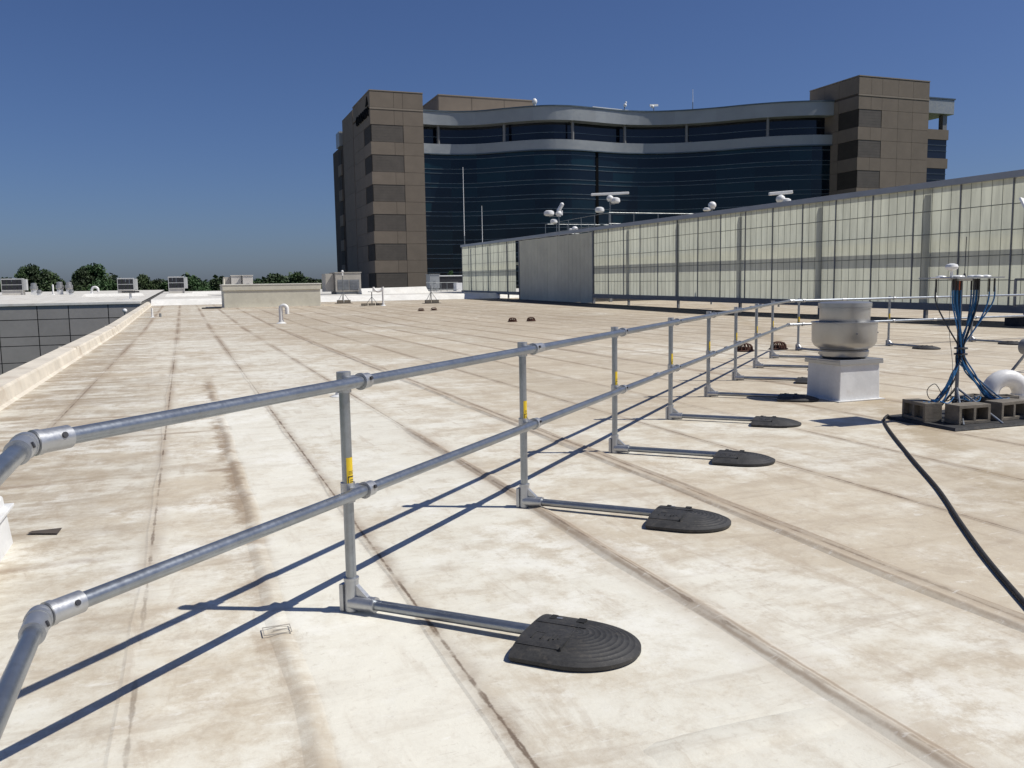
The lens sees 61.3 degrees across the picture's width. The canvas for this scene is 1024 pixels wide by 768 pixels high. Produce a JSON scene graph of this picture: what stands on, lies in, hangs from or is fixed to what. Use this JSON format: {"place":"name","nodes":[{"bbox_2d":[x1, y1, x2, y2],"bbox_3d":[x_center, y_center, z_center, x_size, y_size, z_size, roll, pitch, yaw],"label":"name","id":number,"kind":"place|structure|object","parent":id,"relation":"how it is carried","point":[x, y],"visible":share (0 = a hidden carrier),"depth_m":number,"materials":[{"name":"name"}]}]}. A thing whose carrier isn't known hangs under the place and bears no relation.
{"place":"outdoors","nodes":[
{"label":"outdoors","id":0,"kind":"place"},
{"bbox_2d":[0,0,1023,284],"label":"sky","id":1,"kind":"structure","parent":0,"point":[161,139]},
{"bbox_2d":[544,203,563,235],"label":"antenna","id":2,"kind":"object","parent":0,"point":[550,213],"visible":0.99,"depth_m":65.85,"materials":[{"name":"white plastic"}]},
{"label":"ground","id":3,"kind":"structure","parent":0,"visible":0},
{"bbox_2d":[14,263,51,291],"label":"tree","id":4,"kind":"object","parent":3,"relation":"on","point":[27,272],"visible":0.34,"depth_m":178.84,"materials":[{"name":"green plant"}]},
{"bbox_2d":[25,269,65,291],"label":"tree","id":5,"kind":"object","parent":3,"relation":"on","point":[51,277],"visible":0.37,"depth_m":180.32,"materials":[{"name":"green plant"}]},
{"bbox_2d":[70,267,93,290],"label":"tree","id":6,"kind":"object","parent":3,"relation":"on","point":[81,279],"visible":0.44,"depth_m":176.48,"materials":[{"name":"green plant"}]},
{"bbox_2d":[0,290,164,374],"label":"panelled wing","id":7,"kind":"structure","parent":3,"relation":"on","point":[32,327],"depth_m":57.94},
{"bbox_2d":[0,278,27,294],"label":"condenser unit","id":8,"kind":"object","parent":7,"relation":"on","point":[9,288],"visible":0.94,"depth_m":100.47,"materials":[{"name":"metal"}]},
{"bbox_2d":[30,283,37,294],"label":"roof fan","id":9,"kind":"object","parent":7,"relation":"on","point":[33,287],"visible":0.98,"depth_m":100.00},
{"bbox_2d":[56,282,63,294],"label":"roof fan","id":10,"kind":"object","parent":7,"relation":"on","point":[59,286],"visible":1,"depth_m":100.06},
{"bbox_2d":[65,282,72,293],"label":"roof fan","id":11,"kind":"object","parent":7,"relation":"on","point":[68,286],"visible":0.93,"depth_m":100.01},
{"bbox_2d":[82,293,143,296],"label":"roof cricket","id":12,"kind":"object","parent":7,"relation":"on","point":[108,295],"visible":0.9,"depth_m":83.10,"materials":[{"name":"white"}]},
{"bbox_2d":[117,278,137,292],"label":"condenser unit","id":13,"kind":"object","parent":7,"relation":"on","point":[133,281],"visible":0.91,"depth_m":100.11,"materials":[{"name":"metal"}]},
{"bbox_2d":[71,263,119,290],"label":"tree","id":14,"kind":"object","parent":3,"relation":"on","point":[96,271],"visible":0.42,"depth_m":178.81,"materials":[{"name":"green plant"}]},
{"bbox_2d":[128,274,158,289],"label":"tree","id":15,"kind":"object","parent":3,"relation":"on","point":[144,282],"visible":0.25,"depth_m":199.64,"materials":[{"name":"green plant"}]},
{"bbox_2d":[0,271,308,283],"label":"distant woods","id":16,"kind":"object","parent":3,"relation":"on","point":[113,277],"depth_m":309.99,"materials":[{"name":"green plant"}]},
{"bbox_2d":[149,278,165,285],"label":"tree","id":17,"kind":"object","parent":3,"relation":"on","point":[157,282],"visible":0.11,"depth_m":209.26,"materials":[{"name":"green plant"}]},
{"bbox_2d":[158,280,176,291],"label":"tree","id":18,"kind":"object","parent":3,"relation":"on","point":[163,286],"visible":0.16,"depth_m":203.00,"materials":[{"name":"green plant"}]},
{"bbox_2d":[178,275,211,290],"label":"tree","id":19,"kind":"object","parent":3,"relation":"on","point":[195,284],"visible":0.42,"depth_m":199.04,"materials":[{"name":"green plant"}]},
{"bbox_2d":[208,277,222,290],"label":"tree","id":20,"kind":"object","parent":3,"relation":"on","point":[214,283],"visible":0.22,"depth_m":208.18,"materials":[{"name":"green plant"}]},
{"bbox_2d":[258,273,288,283],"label":"tree","id":21,"kind":"object","parent":3,"relation":"on","point":[273,278],"visible":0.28,"depth_m":183.66,"materials":[{"name":"green plant"}]},
{"bbox_2d":[289,271,305,282],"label":"tree","id":22,"kind":"object","parent":3,"relation":"on","point":[296,277],"visible":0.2,"depth_m":186.92,"materials":[{"name":"green plant"}]},
{"bbox_2d":[303,277,321,288],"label":"tree","id":23,"kind":"object","parent":3,"relation":"on","point":[311,280],"visible":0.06,"depth_m":199.08,"materials":[{"name":"green plant"}]},
{"bbox_2d":[153,288,518,298],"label":"roof","id":24,"kind":"structure","parent":3,"relation":"on","point":[162,295],"depth_m":78.42,"materials":[{"name":"white"}]},
{"bbox_2d":[168,276,187,292],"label":"condenser unit","id":25,"kind":"object","parent":24,"relation":"on","point":[182,283],"visible":0.9,"depth_m":100.21,"materials":[{"name":"metal"}]},
{"bbox_2d":[165,293,207,296],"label":"roof cricket","id":26,"kind":"object","parent":24,"relation":"on","point":[185,294],"visible":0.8,"depth_m":78.04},
{"bbox_2d":[223,275,241,283],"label":"rooftop unit","id":27,"kind":"object","parent":24,"relation":"on","point":[233,279],"visible":0.46,"depth_m":80.05,"materials":[{"name":"paint"}]},
{"bbox_2d":[241,275,252,283],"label":"rooftop unit","id":28,"kind":"object","parent":24,"relation":"on","point":[246,279],"visible":0.41,"depth_m":80.00,"materials":[{"name":"paint"}]},
{"bbox_2d":[322,272,360,293],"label":"rooftop unit","id":29,"kind":"object","parent":24,"relation":"on","point":[332,282],"visible":0.94,"depth_m":79.64,"materials":[{"name":"paint"}]},
{"bbox_2d":[358,286,428,293],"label":"ridge curb","id":30,"kind":"structure","parent":24,"relation":"on","point":[403,290],"depth_m":79.66,"materials":[{"name":"white"}]},
{"bbox_2d":[425,274,439,290],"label":"rooftop unit","id":31,"kind":"object","parent":24,"relation":"on","point":[430,278],"visible":0.79,"depth_m":94.59,"materials":[{"name":"silver metal"}]},
{"bbox_2d":[428,282,457,291],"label":"ladder rail","id":32,"kind":"object","parent":24,"relation":"on","point":[453,289],"visible":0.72,"depth_m":88.48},
{"bbox_2d":[439,275,461,288],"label":"rooftop unit","id":33,"kind":"object","parent":24,"relation":"on","point":[450,278],"visible":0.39,"depth_m":97.15,"materials":[{"name":"grey metal"}]},
{"bbox_2d":[0,298,1023,767],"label":"roof","id":34,"kind":"structure","parent":3,"relation":"on","point":[836,594],"depth_m":4.79,"materials":[{"name":"concrete"}]},
{"bbox_2d":[0,496,13,561],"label":"roof hatch curb","id":35,"kind":"structure","parent":34,"relation":"on","point":[6,541],"depth_m":5.01,"materials":[{"name":"metal"}]},
{"bbox_2d":[29,528,61,532],"bbox_3d":[-2.897,0.916,5.346,0.190,0.001,0.130,-3,7,-21],"label":"dark scrap","id":36,"kind":"object","parent":34,"relation":"on","point":[55,530],"visible":1,"depth_m":5.36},
{"bbox_2d":[0,302,150,410],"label":"parapet wall","id":37,"kind":"structure","parent":34,"relation":"on","point":[17,383],"depth_m":16.38,"materials":[{"name":"concrete"}]},
{"bbox_2d":[220,279,323,307],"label":"equipment curb","id":38,"kind":"structure","parent":34,"relation":"on","point":[267,295],"depth_m":58.90,"materials":[{"name":"beige metal"}]},
{"bbox_2d":[262,624,291,635],"bbox_3d":[-1.021,1.068,3.754,0.119,0.003,0.094,-3,7,-21],"label":"patch outline","id":39,"kind":"object","parent":34,"relation":"on","point":[277,629],"visible":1,"depth_m":3.75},
{"bbox_2d":[276,304,288,323],"bbox_3d":[-9.765,-2.994,36.721,0.558,0.844,0.435,-3,7,-21],"label":"gooseneck vent","id":40,"kind":"object","parent":34,"relation":"on","point":[281,307],"visible":1,"depth_m":36.62,"materials":[{"name":"white plastic"}]},
{"bbox_2d":[151,293,518,305],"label":"roof step","id":41,"kind":"object","parent":34,"relation":"on","point":[164,302],"visible":0.29,"depth_m":72.02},
{"bbox_2d":[335,270,350,303],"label":"tripod mast","id":42,"kind":"object","parent":34,"relation":"on","point":[343,300],"visible":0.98,"depth_m":65.55,"materials":[{"name":"metal"}]},
{"bbox_2d":[361,291,381,305],"bbox_3d":[-9.596,-5.837,58.906,1.400,0.960,0.500,-3,7,-21],"label":"pipe table","id":43,"kind":"object","parent":34,"relation":"on","point":[366,304],"visible":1,"depth_m":58.74,"materials":[{"name":"paint"}]},
{"bbox_2d":[372,287,385,305],"bbox_3d":[-8.995,-5.950,58.639,0.880,1.296,0.384,-3,7,-21],"label":"gooseneck vent","id":44,"kind":"object","parent":34,"relation":"on","point":[380,290],"visible":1,"depth_m":58.62,"materials":[{"name":"white plastic"}]},
{"bbox_2d":[425,285,438,302],"bbox_3d":[-5.916,-6.551,63.171,1.250,1.300,0.964,-3,7,-21],"label":"tripod mast","id":45,"kind":"object","parent":34,"relation":"on","point":[432,301],"visible":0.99,"depth_m":62.96,"materials":[{"name":"metal"}]},
{"bbox_2d":[0,294,1023,738],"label":"guardrail","id":46,"kind":"object","parent":34,"relation":"on","point":[42,618],"visible":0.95,"depth_m":3.89,"materials":[{"name":"metal"}]},
{"bbox_2d":[508,614,640,671],"bbox_3d":[0.292,1.048,3.531,0.470,0.067,0.470,2,7,24],"label":"rubber counterweight","id":47,"kind":"object","parent":34,"relation":"on","point":[558,642],"visible":1,"depth_m":3.44,"materials":[{"name":"rubber"}]},
{"bbox_2d":[545,212,686,301],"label":"roof platform","id":48,"kind":"structure","parent":34,"relation":"on","point":[594,224],"depth_m":63.06,"materials":[{"name":"paint"}]},
{"bbox_2d":[591,192,628,224],"bbox_3d":[7.039,-12.130,62.051,2.755,3.274,0.720,-1,7,-4],"label":"radar antenna","id":49,"kind":"object","parent":48,"relation":"on","point":[610,198],"visible":0.95,"depth_m":61.78,"materials":[{"name":"white plastic"}]},
{"bbox_2d":[645,505,730,532],"bbox_3d":[1.115,0.827,5.346,0.470,0.067,0.470,2,7,24],"label":"rubber counterweight","id":50,"kind":"object","parent":34,"relation":"on","point":[686,519],"visible":1,"depth_m":5.24,"materials":[{"name":"rubber"}]},
{"bbox_2d":[703,202,715,303],"bbox_3d":[12.161,-8.055,53.303,0.814,6.295,0.500,-1,7,-2],"label":"radar antenna","id":51,"kind":"object","parent":34,"relation":"on","point":[711,205],"visible":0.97,"depth_m":52.82,"materials":[{"name":"white plastic"}]},
{"bbox_2d":[460,169,1023,317],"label":"screen wall","id":52,"kind":"structure","parent":34,"relation":"on","point":[897,241],"depth_m":38.81,"materials":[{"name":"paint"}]},
{"bbox_2d":[712,449,774,466],"bbox_3d":[1.938,0.607,7.161,0.470,0.067,0.470,2,7,24],"label":"rubber counterweight","id":53,"kind":"object","parent":34,"relation":"on","point":[740,458],"visible":1,"depth_m":7.04,"materials":[{"name":"rubber"}]},
{"bbox_2d":[737,343,754,351],"bbox_3d":[4.980,-0.794,18.486,0.420,0.168,0.420,-3,7,-21],"label":"roof drain","id":54,"kind":"object","parent":34,"relation":"on","point":[744,348],"visible":0.81,"depth_m":18.38,"materials":[{"name":"metal"}]},
{"bbox_2d":[472,298,1023,328],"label":"roof walkway","id":55,"kind":"structure","parent":34,"relation":"on","point":[999,324],"depth_m":41.37,"materials":[{"name":"black rubber"}]},
{"bbox_2d":[1004,197,1023,325],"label":"equipment frame","id":56,"kind":"object","parent":55,"relation":"on","point":[1014,321],"visible":0.83,"depth_m":26.36,"materials":[{"name":"paint"}]},
{"bbox_2d":[751,415,801,427],"bbox_3d":[2.761,0.386,8.976,0.470,0.067,0.470,2,7,24],"label":"rubber counterweight","id":57,"kind":"object","parent":34,"relation":"on","point":[769,422],"visible":1,"depth_m":8.85,"materials":[{"name":"rubber"}]},
{"bbox_2d":[768,341,787,349],"bbox_3d":[5.813,-0.850,18.852,0.420,0.168,0.420,-3,7,-21],"label":"roof drain","id":58,"kind":"object","parent":34,"relation":"on","point":[782,346],"visible":0.9,"depth_m":18.75,"materials":[{"name":"metal"}]},
{"bbox_2d":[768,190,792,306],"bbox_3d":[14.357,-7.238,46.369,1.285,6.172,0.598,0,7,10],"label":"radar antenna","id":59,"kind":"object","parent":34,"relation":"on","point":[780,197],"visible":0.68,"depth_m":45.89,"materials":[{"name":"white plastic"}]},
{"bbox_2d":[777,393,818,401],"bbox_3d":[3.583,0.166,10.791,0.470,0.067,0.470,2,7,24],"label":"rubber counterweight","id":60,"kind":"object","parent":34,"relation":"on","point":[787,397],"visible":1,"depth_m":10.66,"materials":[{"name":"rubber"}]},
{"bbox_2d":[795,377,807,383],"bbox_3d":[4.406,-0.054,12.606,0.470,0.067,0.470,2,7,24],"label":"rubber counterweight","id":61,"kind":"object","parent":34,"relation":"on","point":[801,380],"visible":0.31,"depth_m":12.51,"materials":[{"name":"rubber"}]},
{"bbox_2d":[805,301,884,401],"bbox_3d":[4.178,-0.432,10.883,0.800,1.222,0.800,-3,7,-21],"label":"exhaust fan","id":62,"kind":"object","parent":34,"relation":"on","point":[842,367],"visible":1,"depth_m":10.63,"materials":[{"name":"metal"}]},
{"bbox_2d":[912,345,940,349],"bbox_3d":[8.834,-0.777,18.308,0.470,0.067,0.470,-3,7,-21],"label":"rubber counterweight","id":63,"kind":"object","parent":34,"relation":"on","point":[926,347],"visible":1,"depth_m":18.21,"materials":[{"name":"rubber"}]},
{"bbox_2d":[883,414,1023,606],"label":"hose","id":64,"kind":"object","parent":34,"relation":"on","point":[1019,597],"visible":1,"depth_m":5.08,"materials":[{"name":"rubber"}]},
{"bbox_2d":[887,410,1023,430],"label":"rubber mat","id":65,"kind":"object","parent":34,"relation":"on","point":[942,424],"visible":0.46,"depth_m":8.64,"materials":[{"name":"rubber"}]},
{"bbox_2d":[902,398,941,421],"bbox_3d":[4.249,0.270,8.964,0.190,0.190,0.390,-2,7,-9],"label":"concrete block","id":66,"kind":"object","parent":65,"relation":"on","point":[918,409],"depth_m":8.87,"materials":[{"name":"concrete"}]},
{"bbox_2d":[919,237,1008,424],"bbox_3d":[4.648,-0.566,8.875,0.875,1.873,0.939,3,7,30],"label":"antenna mast","id":67,"kind":"object","parent":65,"relation":"on","point":[956,296],"visible":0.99,"depth_m":8.84,"materials":[{"name":"paint"}]},
{"bbox_2d":[944,402,990,424],"bbox_3d":[4.592,0.293,8.710,0.390,0.190,0.190,-3,7,-17],"label":"concrete block","id":68,"kind":"object","parent":65,"relation":"on","point":[976,412],"depth_m":8.66,"materials":[{"name":"concrete"}]},
{"bbox_2d":[952,393,982,402],"bbox_3d":[4.944,0.218,9.316,0.390,0.190,0.190,-5,8,-30],"label":"concrete block","id":69,"kind":"object","parent":65,"relation":"on","point":[971,395],"depth_m":9.29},
{"bbox_2d":[974,394,1018,402],"bbox_3d":[5.205,0.217,9.287,0.390,0.190,0.190,-2,7,-9],"label":"concrete block","id":70,"kind":"object","parent":65,"relation":"on","point":[983,399],"depth_m":9.21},
{"bbox_2d":[985,398,1023,420],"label":"concrete block","id":71,"kind":"object","parent":65,"relation":"on","point":[1007,409],"depth_m":8.84,"materials":[{"name":"concrete"}]},
{"bbox_2d":[980,369,1023,399],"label":"gooseneck pipe","id":72,"kind":"object","parent":34,"relation":"on","point":[996,382],"visible":0.66,"depth_m":9.81,"materials":[{"name":"white plastic"}]},
{"bbox_2d":[998,341,1018,344],"bbox_3d":[11.153,-0.914,19.178,0.470,0.067,0.470,-3,7,-21],"label":"rubber counterweight","id":73,"kind":"object","parent":34,"relation":"on","point":[1009,342],"visible":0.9,"depth_m":19.13,"materials":[{"name":"rubber"}]},
{"bbox_2d":[1011,339,1023,369],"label":"dish tripod","id":74,"kind":"object","parent":34,"relation":"on","point":[1021,347],"visible":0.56,"depth_m":13.28,"materials":[{"name":"paint"}]},
{"bbox_2d":[333,75,955,288],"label":"office building","id":75,"kind":"structure","parent":3,"relation":"on","point":[406,165],"depth_m":127.92,"materials":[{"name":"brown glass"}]},
{"bbox_2d":[364,124,370,145],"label":"window","id":76,"kind":"structure","parent":75,"relation":"in","point":[367,132],"depth_m":125.14,"materials":[{"name":"black glass"}]},
{"bbox_2d":[365,155,371,174],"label":"window","id":77,"kind":"structure","parent":75,"relation":"in","point":[368,161],"depth_m":125.64,"materials":[{"name":"black glass"}]},
{"bbox_2d":[366,185,372,203],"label":"window","id":78,"kind":"structure","parent":75,"relation":"in","point":[369,190],"depth_m":126.14,"materials":[{"name":"black glass"}]},
{"bbox_2d":[367,214,373,232],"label":"window","id":79,"kind":"structure","parent":75,"relation":"in","point":[370,219],"depth_m":126.60,"materials":[{"name":"black glass"}]},
{"bbox_2d":[368,244,374,260],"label":"window","id":80,"kind":"structure","parent":75,"relation":"in","point":[371,248],"depth_m":127.09,"materials":[{"name":"black glass"}]},
{"bbox_2d":[369,273,375,287],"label":"window","id":81,"kind":"structure","parent":75,"relation":"in","point":[372,277],"depth_m":127.56,"materials":[{"name":"black glass"}]},
{"bbox_2d":[371,124,403,142],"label":"window","id":82,"kind":"structure","parent":75,"relation":"in","point":[379,133],"depth_m":123.82,"materials":[{"name":"brown glass"}]},
{"bbox_2d":[372,154,403,171],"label":"window","id":83,"kind":"structure","parent":75,"relation":"in","point":[381,163],"depth_m":124.27,"materials":[{"name":"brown glass"}]},
{"bbox_2d":[373,184,404,201],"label":"window","id":84,"kind":"structure","parent":75,"relation":"in","point":[388,193],"depth_m":124.79,"materials":[{"name":"brown glass"}]},
{"bbox_2d":[374,214,405,230],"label":"window","id":85,"kind":"structure","parent":75,"relation":"in","point":[382,222],"depth_m":125.22,"materials":[{"name":"brown glass"}]},
{"bbox_2d":[375,244,406,259],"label":"window","id":86,"kind":"structure","parent":75,"relation":"in","point":[382,251],"depth_m":125.74,"materials":[{"name":"brown glass"}]},
{"bbox_2d":[376,273,407,287],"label":"window","id":87,"kind":"structure","parent":75,"relation":"in","point":[386,280],"depth_m":126.17,"materials":[{"name":"grey glass"}]},
{"bbox_2d":[427,127,448,143],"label":"window","id":88,"kind":"structure","parent":75,"relation":"in","point":[431,131],"depth_m":129.82,"materials":[{"name":"blue glass"}]},
{"bbox_2d":[449,127,477,143],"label":"window","id":89,"kind":"structure","parent":75,"relation":"in","point":[453,132],"depth_m":130.49,"materials":[{"name":"blue glass"}]},
{"bbox_2d":[478,125,507,143],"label":"window","id":90,"kind":"structure","parent":75,"relation":"in","point":[493,131],"depth_m":129.82,"materials":[{"name":"blue glass"}]},
{"bbox_2d":[508,123,535,140],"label":"window","id":91,"kind":"structure","parent":75,"relation":"in","point":[517,129],"depth_m":128.06,"materials":[{"name":"blue glass"}]},
{"bbox_2d":[536,122,553,139],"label":"window","id":92,"kind":"structure","parent":75,"relation":"in","point":[543,126],"depth_m":127.28,"materials":[{"name":"blue glass"}]},
{"bbox_2d":[554,122,566,138],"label":"window","id":93,"kind":"structure","parent":75,"relation":"in","point":[558,126],"depth_m":127.44,"materials":[{"name":"blue glass"}]},
{"bbox_2d":[567,123,588,140],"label":"window","id":94,"kind":"structure","parent":75,"relation":"in","point":[578,128],"depth_m":128.58,"materials":[{"name":"blue glass"}]},
{"bbox_2d":[588,124,607,141],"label":"window","id":95,"kind":"structure","parent":75,"relation":"in","point":[599,130],"depth_m":130.22,"materials":[{"name":"blue glass"}]},
{"bbox_2d":[608,126,634,142],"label":"window","id":96,"kind":"structure","parent":75,"relation":"in","point":[613,131],"depth_m":131.80,"materials":[{"name":"blue glass"}]},
{"bbox_2d":[635,127,674,143],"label":"window","id":97,"kind":"structure","parent":75,"relation":"in","point":[644,135],"depth_m":132.64,"materials":[{"name":"blue glass"}]},
{"bbox_2d":[675,124,717,142],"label":"window","id":98,"kind":"structure","parent":75,"relation":"in","point":[696,130],"depth_m":131.67,"materials":[{"name":"blue glass"}]},
{"bbox_2d":[718,121,755,139],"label":"window","id":99,"kind":"structure","parent":75,"relation":"in","point":[747,126],"depth_m":129.57,"materials":[{"name":"blue glass"}]},
{"bbox_2d":[756,119,788,136],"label":"window","id":100,"kind":"structure","parent":75,"relation":"in","point":[776,124],"depth_m":127.75,"materials":[{"name":"blue glass"}]},
{"bbox_2d":[789,118,808,134],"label":"window","id":101,"kind":"structure","parent":75,"relation":"in","point":[802,123],"depth_m":127.17,"materials":[{"name":"blue glass"}]},
{"bbox_2d":[809,118,824,134],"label":"window","id":102,"kind":"structure","parent":75,"relation":"in","point":[813,122],"depth_m":127.19,"materials":[{"name":"blue glass"}]},
{"bbox_2d":[837,170,856,189],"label":"window","id":103,"kind":"structure","parent":75,"relation":"in","point":[846,180],"depth_m":123.76,"materials":[{"name":"black glass"}]},
{"bbox_2d":[838,140,857,160],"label":"window","id":104,"kind":"structure","parent":75,"relation":"in","point":[847,150],"depth_m":123.27,"materials":[{"name":"black glass"}]},
{"bbox_2d":[838,109,858,130],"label":"window","id":105,"kind":"structure","parent":75,"relation":"in","point":[847,120],"depth_m":122.79,"materials":[{"name":"black glass"}]},
{"bbox_2d":[857,170,879,187],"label":"window","id":106,"kind":"structure","parent":75,"relation":"in","point":[865,179],"depth_m":122.67,"materials":[{"name":"grey glass"}]},
{"bbox_2d":[858,109,880,127],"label":"window","id":107,"kind":"structure","parent":75,"relation":"in","point":[867,118],"depth_m":121.72,"materials":[{"name":"grey glass"}]},
{"bbox_2d":[858,140,880,157],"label":"window","id":108,"kind":"structure","parent":75,"relation":"in","point":[866,148],"depth_m":122.20,"materials":[{"name":"grey glass"}]},
{"bbox_2d":[926,168,944,181],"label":"window","id":109,"kind":"structure","parent":75,"relation":"in","point":[936,173],"depth_m":129.66,"materials":[{"name":"blue glass"}]},
{"bbox_2d":[927,139,946,158],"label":"window","id":110,"kind":"structure","parent":75,"relation":"in","point":[932,144],"depth_m":129.30,"materials":[{"name":"blue glass"}]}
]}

